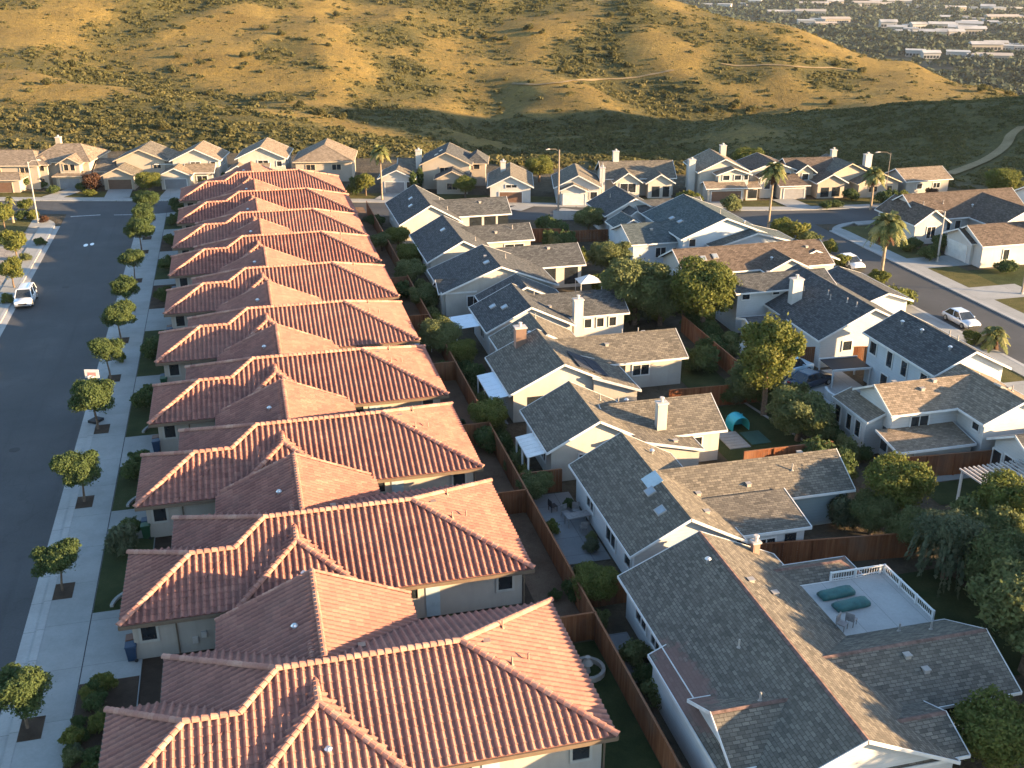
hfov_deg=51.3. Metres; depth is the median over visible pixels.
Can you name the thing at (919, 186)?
window
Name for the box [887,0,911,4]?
valley building
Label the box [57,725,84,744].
garden shrub
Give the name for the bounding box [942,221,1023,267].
ranch house
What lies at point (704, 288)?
shade tree
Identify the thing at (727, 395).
garden shrub
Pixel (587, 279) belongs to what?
garden canopy
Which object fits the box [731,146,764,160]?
shade tree
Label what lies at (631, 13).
hill shrub
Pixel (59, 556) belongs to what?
street tree
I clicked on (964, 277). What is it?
front lawn
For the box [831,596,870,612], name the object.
covered lounger
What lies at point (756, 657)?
ranch house
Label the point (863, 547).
board fence
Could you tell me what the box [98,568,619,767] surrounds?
tile roofed house
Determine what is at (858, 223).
sidewalk
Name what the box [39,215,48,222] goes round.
garden shrub
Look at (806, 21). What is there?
valley building
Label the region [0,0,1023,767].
ground
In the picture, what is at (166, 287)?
garden shrub
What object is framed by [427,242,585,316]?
ranch house
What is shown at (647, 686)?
garden shrub
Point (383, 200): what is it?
sidewalk
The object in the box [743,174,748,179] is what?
window
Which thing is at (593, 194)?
window
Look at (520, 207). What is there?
driveway
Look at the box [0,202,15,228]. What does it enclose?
garden tree
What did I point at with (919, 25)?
valley building
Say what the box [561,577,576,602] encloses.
garden shrub
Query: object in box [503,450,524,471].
garden shrub
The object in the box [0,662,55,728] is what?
street tree
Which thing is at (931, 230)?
window
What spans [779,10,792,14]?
valley building
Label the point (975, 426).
window
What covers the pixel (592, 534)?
garden shrub
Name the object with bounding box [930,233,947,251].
garden shrub
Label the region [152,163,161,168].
window
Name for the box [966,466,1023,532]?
shade tree
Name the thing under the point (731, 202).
garden shrub
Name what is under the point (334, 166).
window
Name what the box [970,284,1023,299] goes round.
driveway
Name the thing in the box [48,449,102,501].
street tree
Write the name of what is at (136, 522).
garden shrub
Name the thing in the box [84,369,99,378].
basketball hoop
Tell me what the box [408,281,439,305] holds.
evergreen tree
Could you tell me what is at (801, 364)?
parked car
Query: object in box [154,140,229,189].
two storey house
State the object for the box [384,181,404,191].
garage door
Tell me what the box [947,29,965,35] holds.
valley building
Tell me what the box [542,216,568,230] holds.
garden shrub
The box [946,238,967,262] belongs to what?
garage door
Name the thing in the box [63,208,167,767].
pavement joint
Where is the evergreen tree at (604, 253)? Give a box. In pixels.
[584,239,633,269]
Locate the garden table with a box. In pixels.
[564,510,590,527]
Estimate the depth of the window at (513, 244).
132.29 m
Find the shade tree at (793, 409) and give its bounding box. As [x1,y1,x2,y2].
[765,381,838,441]
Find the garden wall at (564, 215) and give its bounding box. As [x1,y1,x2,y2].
[553,211,575,219]
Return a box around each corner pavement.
[6,217,54,227]
[832,221,856,233]
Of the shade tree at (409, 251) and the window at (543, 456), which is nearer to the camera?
the window at (543, 456)
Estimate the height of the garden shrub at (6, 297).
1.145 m
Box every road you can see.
[0,207,133,713]
[751,216,1023,363]
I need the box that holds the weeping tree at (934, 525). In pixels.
[904,506,990,598]
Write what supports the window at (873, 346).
in the two storey house at (903, 345)
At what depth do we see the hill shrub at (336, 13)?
363.07 m
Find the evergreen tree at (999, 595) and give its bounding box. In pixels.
[963,555,1023,675]
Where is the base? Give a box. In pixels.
[88,410,103,423]
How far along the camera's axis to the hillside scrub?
255.31 m
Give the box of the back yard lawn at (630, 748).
[573,641,661,767]
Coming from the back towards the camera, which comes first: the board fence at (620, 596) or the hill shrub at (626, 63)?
the hill shrub at (626, 63)
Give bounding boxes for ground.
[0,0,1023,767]
[138,473,604,767]
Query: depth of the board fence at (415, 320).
108.79 m
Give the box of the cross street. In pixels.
[0,201,878,224]
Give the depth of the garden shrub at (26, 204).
156.86 m
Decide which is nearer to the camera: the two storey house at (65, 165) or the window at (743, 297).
the window at (743, 297)
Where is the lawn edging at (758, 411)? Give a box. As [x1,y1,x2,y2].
[744,403,805,440]
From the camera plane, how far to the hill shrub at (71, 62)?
284.12 m
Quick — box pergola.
[956,459,1023,499]
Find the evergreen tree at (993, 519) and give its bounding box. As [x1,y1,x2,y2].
[948,495,1023,564]
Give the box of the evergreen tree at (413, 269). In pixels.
[393,258,427,282]
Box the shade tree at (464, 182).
[452,174,476,197]
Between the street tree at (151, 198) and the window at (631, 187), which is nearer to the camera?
the street tree at (151, 198)
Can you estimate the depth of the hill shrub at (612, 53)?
341.54 m
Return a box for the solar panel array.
[567,350,608,376]
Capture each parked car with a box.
[13,282,37,307]
[782,357,813,379]
[787,368,833,387]
[841,253,865,269]
[942,307,980,328]
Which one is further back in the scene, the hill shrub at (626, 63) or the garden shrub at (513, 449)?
the hill shrub at (626, 63)
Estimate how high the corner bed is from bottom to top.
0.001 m
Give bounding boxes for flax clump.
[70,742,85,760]
[104,517,139,556]
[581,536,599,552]
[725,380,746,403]
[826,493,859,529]
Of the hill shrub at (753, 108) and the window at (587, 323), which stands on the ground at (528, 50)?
the hill shrub at (753, 108)
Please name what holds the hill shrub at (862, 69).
on the ground at (528, 50)
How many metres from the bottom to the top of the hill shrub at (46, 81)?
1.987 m
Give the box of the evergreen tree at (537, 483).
[514,469,555,499]
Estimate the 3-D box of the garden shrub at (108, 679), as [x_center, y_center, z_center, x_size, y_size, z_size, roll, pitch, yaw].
[-21.855,15.934,57.134,1.276,0.987,1.314,17,28,35]
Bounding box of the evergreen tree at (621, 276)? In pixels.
[598,254,671,324]
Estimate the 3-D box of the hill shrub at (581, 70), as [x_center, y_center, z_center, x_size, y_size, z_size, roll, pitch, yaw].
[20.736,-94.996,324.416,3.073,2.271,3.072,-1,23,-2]
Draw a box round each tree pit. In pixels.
[17,715,45,741]
[52,582,74,599]
[75,495,94,508]
[94,424,109,433]
[107,374,120,381]
[119,337,129,342]
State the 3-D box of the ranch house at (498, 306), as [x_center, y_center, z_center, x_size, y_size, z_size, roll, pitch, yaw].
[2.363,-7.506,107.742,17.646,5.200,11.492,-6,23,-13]
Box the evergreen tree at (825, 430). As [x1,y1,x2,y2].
[798,412,837,440]
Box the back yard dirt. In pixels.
[355,207,582,637]
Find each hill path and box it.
[512,69,673,84]
[721,63,853,70]
[947,126,1023,173]
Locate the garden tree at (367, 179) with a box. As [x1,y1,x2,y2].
[354,173,374,195]
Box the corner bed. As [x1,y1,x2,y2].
[0,219,31,232]
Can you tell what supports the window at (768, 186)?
in the two storey house at (794, 186)
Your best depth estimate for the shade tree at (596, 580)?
63.62 m
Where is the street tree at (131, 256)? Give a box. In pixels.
[117,248,145,279]
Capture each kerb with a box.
[0,199,877,210]
[0,226,54,322]
[1,236,142,767]
[829,230,1023,325]
[835,264,1023,366]
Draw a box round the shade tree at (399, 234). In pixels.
[384,226,410,247]
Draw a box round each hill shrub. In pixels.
[40,77,51,84]
[43,124,56,130]
[55,51,62,55]
[66,59,76,66]
[95,119,108,125]
[104,64,113,69]
[135,86,145,90]
[149,89,157,95]
[154,119,169,128]
[174,52,183,57]
[203,89,213,95]
[222,125,236,133]
[239,51,246,56]
[259,24,268,29]
[259,94,268,99]
[277,29,285,35]
[286,95,294,102]
[292,100,304,107]
[313,108,326,115]
[332,10,340,15]
[335,112,346,119]
[481,32,491,38]
[499,35,507,40]
[524,23,533,29]
[557,65,568,72]
[575,68,584,73]
[593,44,601,50]
[607,50,616,55]
[623,61,630,66]
[628,10,635,15]
[702,104,713,111]
[728,98,740,107]
[746,105,756,111]
[827,99,836,103]
[833,60,840,65]
[857,67,866,72]
[977,84,987,91]
[1004,90,1014,95]
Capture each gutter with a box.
[0,226,59,335]
[0,236,138,767]
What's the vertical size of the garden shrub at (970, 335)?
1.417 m
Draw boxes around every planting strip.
[64,675,139,767]
[93,537,153,612]
[112,467,138,510]
[126,392,158,436]
[137,330,164,376]
[149,284,175,308]
[155,259,169,279]
[160,235,173,251]
[164,217,181,229]
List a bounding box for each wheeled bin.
[124,640,137,661]
[125,633,133,641]
[140,522,151,539]
[141,517,146,522]
[151,438,160,451]
[160,376,166,382]
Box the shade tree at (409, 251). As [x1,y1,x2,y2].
[396,243,421,260]
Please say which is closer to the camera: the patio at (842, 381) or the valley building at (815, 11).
the patio at (842, 381)
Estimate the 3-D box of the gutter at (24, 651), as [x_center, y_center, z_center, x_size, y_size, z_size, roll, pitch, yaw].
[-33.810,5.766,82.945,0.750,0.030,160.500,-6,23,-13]
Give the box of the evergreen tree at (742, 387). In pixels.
[724,359,778,402]
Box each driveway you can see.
[0,234,34,247]
[43,188,88,197]
[104,189,132,197]
[159,189,180,197]
[375,192,400,199]
[510,204,532,210]
[559,208,577,210]
[704,200,722,206]
[773,199,809,206]
[907,255,970,267]
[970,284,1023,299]
[1004,381,1023,394]
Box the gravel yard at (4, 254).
[0,227,38,284]
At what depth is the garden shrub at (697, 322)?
108.78 m
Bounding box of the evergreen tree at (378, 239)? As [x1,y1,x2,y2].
[369,231,394,250]
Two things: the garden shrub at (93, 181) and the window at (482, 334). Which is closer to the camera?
the window at (482, 334)
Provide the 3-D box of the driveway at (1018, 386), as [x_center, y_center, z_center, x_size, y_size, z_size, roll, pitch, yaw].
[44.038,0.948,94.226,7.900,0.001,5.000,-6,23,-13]
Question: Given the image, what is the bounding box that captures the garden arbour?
[818,355,871,387]
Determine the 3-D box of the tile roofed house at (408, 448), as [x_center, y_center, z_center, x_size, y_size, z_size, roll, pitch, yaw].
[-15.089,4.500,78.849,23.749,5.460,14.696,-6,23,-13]
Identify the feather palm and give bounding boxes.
[4,196,14,222]
[370,144,390,199]
[759,162,787,227]
[860,166,885,209]
[863,210,909,270]
[975,326,1010,354]
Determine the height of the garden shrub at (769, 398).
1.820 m
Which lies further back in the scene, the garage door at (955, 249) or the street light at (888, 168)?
the street light at (888, 168)
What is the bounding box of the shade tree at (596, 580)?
[569,559,621,600]
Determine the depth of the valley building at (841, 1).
2177.44 m
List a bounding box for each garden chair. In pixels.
[548,499,557,512]
[560,503,570,516]
[572,502,579,511]
[579,522,587,532]
[836,612,848,632]
[845,611,857,627]
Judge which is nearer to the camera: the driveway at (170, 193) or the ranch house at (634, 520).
the ranch house at (634, 520)
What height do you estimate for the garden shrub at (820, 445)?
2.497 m
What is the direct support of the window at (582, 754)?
in the tile roofed house at (313, 668)
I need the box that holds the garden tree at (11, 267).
[0,256,24,287]
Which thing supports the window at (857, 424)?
in the two storey house at (960, 407)
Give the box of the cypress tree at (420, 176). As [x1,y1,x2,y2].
[416,166,423,186]
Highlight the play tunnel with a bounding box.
[725,412,749,430]
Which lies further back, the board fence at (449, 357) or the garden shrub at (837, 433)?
the board fence at (449, 357)
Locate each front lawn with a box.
[0,189,1015,206]
[842,225,1023,312]
[969,266,1023,286]
[1001,366,1023,382]
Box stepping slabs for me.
[719,431,750,448]
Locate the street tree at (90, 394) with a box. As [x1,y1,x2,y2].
[67,377,116,428]
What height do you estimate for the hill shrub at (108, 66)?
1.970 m
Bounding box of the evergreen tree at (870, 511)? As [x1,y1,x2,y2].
[847,488,902,534]
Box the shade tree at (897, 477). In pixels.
[861,450,938,512]
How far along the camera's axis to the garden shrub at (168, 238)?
138.85 m
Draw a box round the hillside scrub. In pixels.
[0,0,1023,188]
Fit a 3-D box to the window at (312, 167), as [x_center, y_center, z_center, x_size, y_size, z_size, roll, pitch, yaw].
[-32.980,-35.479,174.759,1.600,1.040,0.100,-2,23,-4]
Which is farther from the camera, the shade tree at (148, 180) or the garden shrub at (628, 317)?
the shade tree at (148, 180)
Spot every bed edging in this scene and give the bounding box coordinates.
[110,592,122,606]
[126,496,135,506]
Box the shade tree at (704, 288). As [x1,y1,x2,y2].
[669,255,742,328]
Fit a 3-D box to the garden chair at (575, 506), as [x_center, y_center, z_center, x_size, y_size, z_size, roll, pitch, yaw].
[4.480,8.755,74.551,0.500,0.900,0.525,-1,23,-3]
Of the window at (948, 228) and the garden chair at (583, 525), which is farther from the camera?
the window at (948, 228)
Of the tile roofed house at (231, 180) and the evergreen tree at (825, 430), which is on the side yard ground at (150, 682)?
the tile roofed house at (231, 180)
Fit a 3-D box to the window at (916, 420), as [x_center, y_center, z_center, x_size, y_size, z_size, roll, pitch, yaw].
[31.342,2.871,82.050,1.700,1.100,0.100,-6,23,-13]
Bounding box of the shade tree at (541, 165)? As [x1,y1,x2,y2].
[524,154,553,181]
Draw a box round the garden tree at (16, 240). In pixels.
[0,229,26,256]
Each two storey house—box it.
[0,150,41,192]
[37,135,110,188]
[93,141,175,189]
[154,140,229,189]
[225,137,293,172]
[292,138,357,181]
[415,142,489,193]
[605,194,792,264]
[683,143,761,201]
[715,264,913,367]
[736,152,810,198]
[820,152,902,197]
[831,363,1023,456]
[862,310,1011,384]
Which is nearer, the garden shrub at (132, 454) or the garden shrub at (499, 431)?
the garden shrub at (132, 454)
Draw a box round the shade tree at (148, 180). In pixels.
[134,171,161,190]
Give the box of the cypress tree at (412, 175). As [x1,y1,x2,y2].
[408,170,417,185]
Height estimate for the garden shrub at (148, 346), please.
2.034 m
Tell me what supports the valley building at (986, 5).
on the ground at (528, 50)
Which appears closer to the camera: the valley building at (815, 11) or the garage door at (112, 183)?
the garage door at (112, 183)
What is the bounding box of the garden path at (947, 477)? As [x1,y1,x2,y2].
[936,472,987,481]
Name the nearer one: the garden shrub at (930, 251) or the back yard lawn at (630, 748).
the back yard lawn at (630, 748)
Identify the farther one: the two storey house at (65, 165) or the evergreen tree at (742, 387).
the two storey house at (65, 165)
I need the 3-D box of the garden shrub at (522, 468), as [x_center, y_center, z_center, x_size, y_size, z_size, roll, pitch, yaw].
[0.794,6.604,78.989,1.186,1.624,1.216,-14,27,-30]
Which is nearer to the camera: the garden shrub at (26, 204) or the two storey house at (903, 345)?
the two storey house at (903, 345)
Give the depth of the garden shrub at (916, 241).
137.24 m
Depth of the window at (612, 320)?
106.92 m
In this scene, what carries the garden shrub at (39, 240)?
on the ground at (528, 50)
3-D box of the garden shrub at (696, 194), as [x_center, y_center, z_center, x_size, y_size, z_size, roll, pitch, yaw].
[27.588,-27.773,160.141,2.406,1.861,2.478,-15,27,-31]
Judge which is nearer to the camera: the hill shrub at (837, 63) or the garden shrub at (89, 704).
the garden shrub at (89, 704)
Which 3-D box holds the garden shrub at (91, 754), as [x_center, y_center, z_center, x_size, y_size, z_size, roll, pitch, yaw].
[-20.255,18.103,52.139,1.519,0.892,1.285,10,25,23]
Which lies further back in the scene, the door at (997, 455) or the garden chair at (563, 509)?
the door at (997, 455)
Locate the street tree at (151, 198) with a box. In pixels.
[131,190,160,206]
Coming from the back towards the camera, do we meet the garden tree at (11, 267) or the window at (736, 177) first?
the window at (736, 177)
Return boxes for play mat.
[739,430,770,444]
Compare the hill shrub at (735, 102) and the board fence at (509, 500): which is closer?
the board fence at (509, 500)
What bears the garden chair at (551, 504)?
on the patio at (571, 539)
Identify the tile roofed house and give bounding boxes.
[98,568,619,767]
[115,452,535,658]
[132,378,484,537]
[147,323,449,451]
[154,280,420,381]
[162,246,399,328]
[168,218,381,286]
[171,197,368,253]
[176,178,357,228]
[178,161,346,206]
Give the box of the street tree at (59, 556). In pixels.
[28,537,81,590]
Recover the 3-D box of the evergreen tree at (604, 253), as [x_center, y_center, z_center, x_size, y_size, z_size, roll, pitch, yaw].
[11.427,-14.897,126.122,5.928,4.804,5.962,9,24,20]
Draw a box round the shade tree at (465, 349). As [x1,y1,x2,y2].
[446,338,477,360]
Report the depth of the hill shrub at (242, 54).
304.93 m
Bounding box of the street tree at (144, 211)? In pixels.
[131,201,155,237]
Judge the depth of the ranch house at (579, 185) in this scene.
160.50 m
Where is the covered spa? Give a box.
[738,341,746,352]
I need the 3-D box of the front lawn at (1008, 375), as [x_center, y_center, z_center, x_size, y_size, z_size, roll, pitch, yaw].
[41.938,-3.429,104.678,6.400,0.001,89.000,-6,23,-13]
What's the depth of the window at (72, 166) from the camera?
169.94 m
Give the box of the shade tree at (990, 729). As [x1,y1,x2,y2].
[948,683,1023,767]
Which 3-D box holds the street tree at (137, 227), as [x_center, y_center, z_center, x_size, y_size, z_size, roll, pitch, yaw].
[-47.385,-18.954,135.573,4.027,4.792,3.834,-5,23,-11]
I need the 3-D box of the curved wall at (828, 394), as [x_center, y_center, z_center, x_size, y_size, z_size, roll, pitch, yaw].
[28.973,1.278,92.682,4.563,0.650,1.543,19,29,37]
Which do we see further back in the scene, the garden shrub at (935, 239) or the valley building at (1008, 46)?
the valley building at (1008, 46)
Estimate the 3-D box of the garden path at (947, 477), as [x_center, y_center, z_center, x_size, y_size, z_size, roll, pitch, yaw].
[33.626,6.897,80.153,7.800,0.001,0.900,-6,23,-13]
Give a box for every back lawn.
[680,359,725,391]
[718,402,802,460]
[891,568,1022,675]
[929,476,986,504]
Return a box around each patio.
[533,492,610,564]
[609,632,644,682]
[782,369,861,411]
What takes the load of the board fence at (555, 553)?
on the ground at (528, 50)
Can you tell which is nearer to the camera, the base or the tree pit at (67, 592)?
the tree pit at (67, 592)
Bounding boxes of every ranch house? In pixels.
[377,158,424,192]
[385,184,511,243]
[409,215,534,282]
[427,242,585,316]
[449,273,629,354]
[477,312,688,422]
[487,159,533,202]
[515,381,727,480]
[551,163,605,204]
[568,432,855,572]
[586,185,701,235]
[595,149,676,197]
[617,531,1021,767]
[658,238,839,275]
[779,147,848,198]
[874,187,1023,243]
[885,165,952,193]
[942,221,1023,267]
[986,433,1023,476]
[1014,187,1023,202]
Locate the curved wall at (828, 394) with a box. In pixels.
[824,386,834,401]
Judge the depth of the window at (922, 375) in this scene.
88.37 m
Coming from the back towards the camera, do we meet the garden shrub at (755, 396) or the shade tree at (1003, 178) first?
the shade tree at (1003, 178)
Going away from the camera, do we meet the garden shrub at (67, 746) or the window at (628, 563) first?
the garden shrub at (67, 746)
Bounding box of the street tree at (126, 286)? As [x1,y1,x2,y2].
[107,274,140,298]
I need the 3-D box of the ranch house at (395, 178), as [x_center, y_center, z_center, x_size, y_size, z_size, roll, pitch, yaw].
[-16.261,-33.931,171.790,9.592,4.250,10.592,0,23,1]
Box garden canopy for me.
[575,275,601,290]
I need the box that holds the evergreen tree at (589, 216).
[573,206,603,229]
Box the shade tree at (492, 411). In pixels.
[467,396,508,427]
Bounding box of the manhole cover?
[9,447,19,451]
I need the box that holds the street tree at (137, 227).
[122,217,155,250]
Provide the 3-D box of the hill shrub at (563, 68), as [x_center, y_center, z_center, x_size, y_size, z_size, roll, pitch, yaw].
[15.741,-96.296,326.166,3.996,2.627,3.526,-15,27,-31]
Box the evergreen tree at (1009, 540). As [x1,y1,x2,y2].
[960,525,1023,593]
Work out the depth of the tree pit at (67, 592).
65.87 m
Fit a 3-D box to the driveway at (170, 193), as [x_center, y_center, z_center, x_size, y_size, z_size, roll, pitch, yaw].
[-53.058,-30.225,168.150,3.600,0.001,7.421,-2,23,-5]
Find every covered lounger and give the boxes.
[816,585,855,600]
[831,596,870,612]
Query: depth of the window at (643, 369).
95.12 m
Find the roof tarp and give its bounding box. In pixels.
[641,470,662,487]
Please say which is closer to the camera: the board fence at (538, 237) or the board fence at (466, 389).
the board fence at (466, 389)
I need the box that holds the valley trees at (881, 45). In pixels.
[674,0,1023,95]
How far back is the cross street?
156.99 m
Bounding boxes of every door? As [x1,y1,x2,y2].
[0,182,13,192]
[58,178,80,188]
[107,179,132,188]
[164,178,187,188]
[369,405,379,410]
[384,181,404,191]
[392,481,403,492]
[426,586,440,616]
[482,762,499,767]
[499,191,522,202]
[563,193,585,204]
[710,190,741,201]
[783,188,804,198]
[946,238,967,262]
[988,447,1003,471]
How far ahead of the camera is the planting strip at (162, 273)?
127.79 m
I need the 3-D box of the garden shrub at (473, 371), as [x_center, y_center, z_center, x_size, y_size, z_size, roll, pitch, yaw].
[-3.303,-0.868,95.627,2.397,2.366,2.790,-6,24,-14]
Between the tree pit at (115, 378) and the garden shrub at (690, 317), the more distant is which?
the garden shrub at (690, 317)
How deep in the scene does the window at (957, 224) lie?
142.76 m
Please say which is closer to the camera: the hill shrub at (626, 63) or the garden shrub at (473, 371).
the garden shrub at (473, 371)
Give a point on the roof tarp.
(653, 478)
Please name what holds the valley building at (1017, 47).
on the ground at (528, 50)
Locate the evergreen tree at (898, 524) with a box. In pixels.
[882,504,939,557]
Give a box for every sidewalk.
[0,197,881,208]
[0,226,50,314]
[10,212,181,767]
[833,265,1023,376]
[841,232,1023,321]
[853,220,874,225]
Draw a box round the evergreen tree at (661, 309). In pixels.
[636,271,689,325]
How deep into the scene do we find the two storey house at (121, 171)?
172.93 m
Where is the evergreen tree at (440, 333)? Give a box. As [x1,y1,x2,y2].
[417,315,462,354]
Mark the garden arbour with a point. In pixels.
(853, 363)
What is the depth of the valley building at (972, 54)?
1231.75 m
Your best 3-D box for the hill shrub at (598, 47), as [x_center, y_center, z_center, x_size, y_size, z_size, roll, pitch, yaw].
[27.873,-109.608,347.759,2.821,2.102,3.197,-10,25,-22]
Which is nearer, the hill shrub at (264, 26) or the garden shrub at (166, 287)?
the garden shrub at (166, 287)
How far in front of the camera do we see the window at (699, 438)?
81.52 m
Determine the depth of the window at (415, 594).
62.66 m
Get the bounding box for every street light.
[27,159,40,222]
[546,149,559,210]
[601,163,602,192]
[876,151,890,187]
[934,210,945,261]
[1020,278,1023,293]
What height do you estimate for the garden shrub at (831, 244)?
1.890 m
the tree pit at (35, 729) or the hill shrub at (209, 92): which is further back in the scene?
the hill shrub at (209, 92)
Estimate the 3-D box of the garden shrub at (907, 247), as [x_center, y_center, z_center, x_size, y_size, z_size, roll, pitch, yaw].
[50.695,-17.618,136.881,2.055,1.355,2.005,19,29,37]
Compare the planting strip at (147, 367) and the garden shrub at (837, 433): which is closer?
the garden shrub at (837, 433)
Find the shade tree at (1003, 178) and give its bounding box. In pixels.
[983,167,1023,189]
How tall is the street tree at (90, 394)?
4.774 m
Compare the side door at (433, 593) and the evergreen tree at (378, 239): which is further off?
the evergreen tree at (378, 239)
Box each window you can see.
[19,167,29,172]
[63,164,68,170]
[69,164,75,170]
[138,626,159,643]
[151,508,169,523]
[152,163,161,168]
[162,425,177,439]
[167,364,180,376]
[174,316,186,327]
[178,278,188,286]
[196,175,207,182]
[257,160,268,162]
[276,161,282,166]
[305,164,315,170]
[331,164,341,169]
[355,406,364,411]
[378,482,386,493]
[410,589,419,600]
[421,399,434,404]
[439,167,448,172]
[446,183,457,189]
[451,473,466,485]
[467,295,477,306]
[473,164,479,169]
[480,327,484,340]
[496,576,514,592]
[504,243,524,246]
[505,184,516,187]
[540,454,545,463]
[569,745,592,763]
[583,318,591,328]
[586,494,593,515]
[590,191,597,198]
[596,317,604,327]
[605,523,616,553]
[608,316,616,326]
[620,183,636,192]
[623,552,631,569]
[631,363,649,376]
[635,608,647,635]
[650,632,659,649]
[655,246,666,257]
[688,238,696,247]
[693,435,702,445]
[722,175,729,180]
[734,175,741,180]
[741,294,750,300]
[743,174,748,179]
[759,536,776,552]
[763,182,770,189]
[801,173,808,179]
[833,402,842,424]
[841,340,852,351]
[844,411,853,432]
[853,417,861,439]
[868,186,877,192]
[868,339,877,356]
[879,371,888,383]
[885,349,893,369]
[899,359,908,378]
[909,414,930,426]
[916,183,922,189]
[919,371,928,378]
[925,226,936,238]
[932,182,940,187]
[946,220,951,230]
[954,220,961,228]
[971,420,980,432]
[1001,249,1010,259]
[1002,452,1020,475]
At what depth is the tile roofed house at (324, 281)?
111.37 m
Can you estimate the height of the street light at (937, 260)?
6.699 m
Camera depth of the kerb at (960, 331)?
110.19 m
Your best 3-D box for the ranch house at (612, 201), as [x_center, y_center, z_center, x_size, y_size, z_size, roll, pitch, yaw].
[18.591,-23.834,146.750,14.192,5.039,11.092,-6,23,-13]
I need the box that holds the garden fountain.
[580,655,605,682]
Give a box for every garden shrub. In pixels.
[0,293,13,303]
[14,210,27,219]
[16,198,33,209]
[19,253,31,260]
[23,178,29,184]
[26,209,38,219]
[33,236,46,245]
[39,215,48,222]
[41,181,47,187]
[45,185,59,193]
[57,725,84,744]
[60,745,82,767]
[62,743,80,750]
[70,714,88,725]
[75,182,86,190]
[76,725,92,740]
[78,685,96,700]
[80,745,100,761]
[80,761,92,767]
[81,172,101,190]
[81,690,108,712]
[82,189,97,195]
[82,760,98,767]
[83,675,109,693]
[86,711,105,735]
[91,671,118,691]
[94,705,106,714]
[114,516,140,531]
[115,352,126,362]
[120,453,141,480]
[127,449,150,461]
[129,387,152,407]
[132,189,146,194]
[139,383,153,392]
[140,337,158,359]
[152,288,166,301]
[157,256,170,269]
[159,286,170,291]
[162,233,173,244]
[166,213,177,224]
[167,197,180,205]
[171,203,183,211]
[345,176,368,194]
[365,213,385,225]
[394,279,409,298]
[413,278,425,287]
[426,305,440,314]
[430,313,444,319]
[457,360,470,370]
[461,362,485,387]
[467,377,480,388]
[471,386,476,397]
[472,390,487,403]
[472,425,498,453]
[492,421,506,431]
[497,428,510,437]
[498,433,515,452]
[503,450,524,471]
[508,445,525,461]
[517,462,531,476]
[534,214,549,228]
[541,229,558,244]
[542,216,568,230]
[546,518,560,533]
[546,588,562,600]
[548,234,562,243]
[558,229,574,242]
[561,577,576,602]
[562,497,574,507]
[573,563,578,573]
[580,246,588,261]
[585,530,597,539]
[591,271,607,289]
[595,609,610,627]
[618,637,653,666]
[624,302,640,323]
[631,661,652,684]
[638,677,661,709]
[676,189,694,196]
[679,311,698,323]
[683,344,721,373]
[691,192,703,199]
[693,314,710,329]
[694,310,717,321]
[694,334,727,350]
[700,320,723,337]
[719,328,743,350]
[720,193,741,210]
[720,388,740,403]
[724,344,738,356]
[743,389,762,401]
[756,391,778,407]
[768,216,793,234]
[768,378,784,392]
[780,221,810,239]
[785,381,810,391]
[799,230,823,239]
[800,434,840,451]
[818,200,831,208]
[822,238,840,252]
[824,426,844,443]
[831,199,844,206]
[834,253,851,266]
[834,433,861,460]
[837,447,859,481]
[841,188,859,200]
[856,444,874,460]
[867,269,891,283]
[873,189,897,202]
[887,283,917,305]
[897,189,911,195]
[899,243,914,251]
[903,236,924,248]
[917,243,940,260]
[925,187,938,192]
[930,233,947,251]
[962,330,984,345]
[992,258,1019,272]
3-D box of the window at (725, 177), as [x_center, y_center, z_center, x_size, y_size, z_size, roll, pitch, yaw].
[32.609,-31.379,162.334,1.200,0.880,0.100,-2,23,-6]
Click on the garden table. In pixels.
(577, 514)
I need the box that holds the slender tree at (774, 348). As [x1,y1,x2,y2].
[737,312,806,415]
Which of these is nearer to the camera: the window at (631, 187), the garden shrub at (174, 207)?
the garden shrub at (174, 207)
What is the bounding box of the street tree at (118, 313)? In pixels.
[99,298,137,338]
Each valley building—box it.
[717,3,731,6]
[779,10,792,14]
[795,9,825,14]
[797,19,815,25]
[799,1,824,6]
[809,18,825,20]
[814,21,836,25]
[819,17,850,22]
[826,0,843,3]
[852,1,880,6]
[878,19,897,27]
[886,25,907,29]
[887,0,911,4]
[903,27,918,31]
[905,48,925,56]
[908,22,927,28]
[918,29,946,33]
[920,50,941,58]
[927,21,955,27]
[946,49,970,57]
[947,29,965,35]
[948,24,977,28]
[955,21,983,25]
[955,26,987,34]
[964,53,983,57]
[968,41,1004,50]
[976,52,1013,59]
[980,4,995,9]
[983,14,1020,19]
[983,40,1008,43]
[987,20,998,25]
[989,7,1006,10]
[1003,44,1013,49]
[1013,45,1023,49]
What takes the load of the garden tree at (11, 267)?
on the ground at (528, 50)
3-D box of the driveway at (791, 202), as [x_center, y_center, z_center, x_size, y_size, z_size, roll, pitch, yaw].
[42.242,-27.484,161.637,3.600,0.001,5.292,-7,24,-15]
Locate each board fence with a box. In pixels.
[366,201,378,233]
[378,222,392,261]
[390,276,407,284]
[392,248,407,275]
[408,276,428,318]
[408,314,428,331]
[429,314,456,379]
[433,361,454,380]
[455,362,487,424]
[463,422,488,444]
[489,422,527,512]
[497,489,525,513]
[521,468,561,492]
[526,490,595,638]
[532,229,560,241]
[560,612,593,641]
[561,229,607,241]
[582,578,626,606]
[594,612,682,767]
[668,385,757,404]
[681,315,736,374]
[743,441,833,459]
[745,533,914,563]
[800,346,867,362]
[903,450,991,475]
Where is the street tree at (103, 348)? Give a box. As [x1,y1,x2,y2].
[86,337,125,378]
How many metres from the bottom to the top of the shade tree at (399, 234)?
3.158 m

